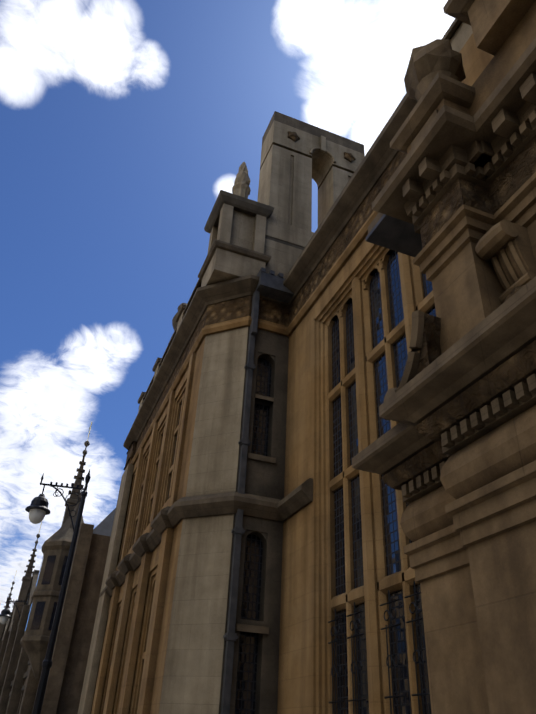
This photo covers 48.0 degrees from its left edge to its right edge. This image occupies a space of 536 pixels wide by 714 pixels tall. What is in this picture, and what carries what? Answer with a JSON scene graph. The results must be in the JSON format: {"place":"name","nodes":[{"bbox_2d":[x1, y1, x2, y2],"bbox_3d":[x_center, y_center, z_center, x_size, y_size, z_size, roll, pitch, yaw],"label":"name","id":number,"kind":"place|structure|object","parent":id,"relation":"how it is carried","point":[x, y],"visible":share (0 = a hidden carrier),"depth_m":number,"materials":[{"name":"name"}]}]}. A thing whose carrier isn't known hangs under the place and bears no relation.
{"place":"outdoors","nodes":[
{"label":"outdoors","id":0,"kind":"place"},
{"bbox_2d":[0,0,454,613],"label":"sky","id":1,"kind":"structure","parent":0,"point":[124,124],"materials":[{"name":"blue"}]},
{"bbox_2d":[172,190,303,713],"bbox_3d":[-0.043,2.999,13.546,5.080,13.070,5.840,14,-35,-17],"label":"wall","id":2,"kind":"structure","parent":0,"point":[264,479],"depth_m":10.49,"materials":[{"name":"beige stone"}]},
{"bbox_2d":[78,22,493,713],"bbox_3d":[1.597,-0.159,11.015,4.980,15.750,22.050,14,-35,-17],"label":"exam schools walls","id":3,"kind":"structure","parent":0,"point":[290,170],"depth_m":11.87,"materials":[{"name":"beige stone"}]},
{"bbox_2d":[123,131,406,469],"bbox_3d":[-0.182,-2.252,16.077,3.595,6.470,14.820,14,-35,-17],"label":"exam schools friezes","id":4,"kind":"object","parent":3,"relation":"attached to","point":[277,313],"visible":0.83,"depth_m":12.52,"materials":[{"name":"beige stone"}]},
{"bbox_2d":[99,18,461,634],"bbox_3d":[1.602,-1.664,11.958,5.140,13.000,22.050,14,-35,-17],"label":"exam schools cornices","id":5,"kind":"object","parent":3,"relation":"attached to","point":[378,158],"visible":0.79,"depth_m":11.50,"materials":[{"name":"beige stone"}]},
{"bbox_2d":[149,251,435,713],"bbox_3d":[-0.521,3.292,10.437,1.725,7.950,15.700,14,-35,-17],"label":"windows","id":6,"kind":"structure","parent":3,"relation":"in","point":[246,672],"depth_m":8.90,"materials":[{"name":"glass"}]},
{"bbox_2d":[221,214,421,713],"bbox_3d":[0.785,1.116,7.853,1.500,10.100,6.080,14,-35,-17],"label":"drainpipe","id":7,"kind":"object","parent":3,"relation":"attached to","point":[394,234],"visible":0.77,"depth_m":9.57,"materials":[{"name":"black metal"}]},
{"bbox_2d":[328,581,431,713],"bbox_3d":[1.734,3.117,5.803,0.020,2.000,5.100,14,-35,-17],"label":"exam schools window guards","id":8,"kind":"object","parent":3,"relation":"attached to","point":[418,694],"visible":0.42,"depth_m":6.87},
{"bbox_2d":[352,0,535,504],"bbox_3d":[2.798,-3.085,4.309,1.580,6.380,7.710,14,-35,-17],"label":"frontispiece cornices","id":9,"kind":"object","parent":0,"point":[489,141],"visible":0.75,"depth_m":5.05,"materials":[{"name":"beige stone"}]},
{"label":"ground","id":10,"kind":"structure","parent":0,"visible":0},
{"bbox_2d":[0,455,110,713],"bbox_3d":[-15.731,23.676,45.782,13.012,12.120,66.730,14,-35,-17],"label":"gothic neighbour walls","id":11,"kind":"structure","parent":10,"relation":"on","point":[20,647],"depth_m":19.33,"materials":[{"name":"beige stone"}]},
{"bbox_2d":[0,441,89,695],"bbox_3d":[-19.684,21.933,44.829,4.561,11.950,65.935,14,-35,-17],"label":"gothic neighbour trim","id":12,"kind":"structure","parent":11,"relation":"attached to","point":[65,531],"depth_m":26.45,"materials":[{"name":"beige stone"}]},
{"bbox_2d":[0,422,92,603],"bbox_3d":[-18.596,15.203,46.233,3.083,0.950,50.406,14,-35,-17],"label":"gilt vanes","id":13,"kind":"object","parent":12,"relation":"attached to","point":[87,440],"visible":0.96,"depth_m":27.48,"materials":[{"name":"gold metal"}]},
{"bbox_2d":[25,555,67,630],"bbox_3d":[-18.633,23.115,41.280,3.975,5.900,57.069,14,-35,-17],"label":"windows","id":14,"kind":"structure","parent":11,"relation":"in","point":[39,608],"depth_m":20.22,"materials":[{"name":"grey glass"}]},
{"bbox_2d":[93,508,115,535],"bbox_3d":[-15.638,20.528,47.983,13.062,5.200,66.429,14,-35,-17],"label":"roof","id":15,"kind":"structure","parent":11,"relation":"on","point":[104,526],"depth_m":20.18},
{"bbox_3d":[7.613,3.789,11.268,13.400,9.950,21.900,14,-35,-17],"label":"examination schools","id":16,"kind":"object","parent":10,"relation":"on","visible":0},
{"bbox_2d":[400,0,535,713],"bbox_3d":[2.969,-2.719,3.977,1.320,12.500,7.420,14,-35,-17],"label":"stone wall","id":17,"kind":"structure","parent":16,"relation":"attached to","point":[469,528],"depth_m":4.40,"materials":[{"name":"beige stone"}]},
{"bbox_2d":[381,135,535,490],"bbox_3d":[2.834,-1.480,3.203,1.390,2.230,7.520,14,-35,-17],"label":"carved stone ornament","id":18,"kind":"object","parent":17,"relation":"attached to","point":[513,177],"visible":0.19,"depth_m":4.90,"materials":[{"name":"beige stone"}]},
{"bbox_3d":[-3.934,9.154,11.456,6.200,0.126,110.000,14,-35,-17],"label":"pavement","id":19,"kind":"structure","parent":0,"visible":0},
{"bbox_2d":[0,591,30,623],"bbox_3d":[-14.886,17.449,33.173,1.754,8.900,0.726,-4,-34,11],"label":"lamp post","id":20,"kind":"object","parent":19,"relation":"on","point":[5,616],"visible":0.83,"depth_m":34.84,"materials":[{"name":"black metal"}]},
{"bbox_2d":[25,469,90,713],"bbox_3d":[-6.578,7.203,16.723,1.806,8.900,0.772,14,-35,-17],"label":"lamp post","id":21,"kind":"object","parent":19,"relation":"on","point":[37,509],"visible":1,"depth_m":17.73,"materials":[{"name":"black metal"}]}
]}

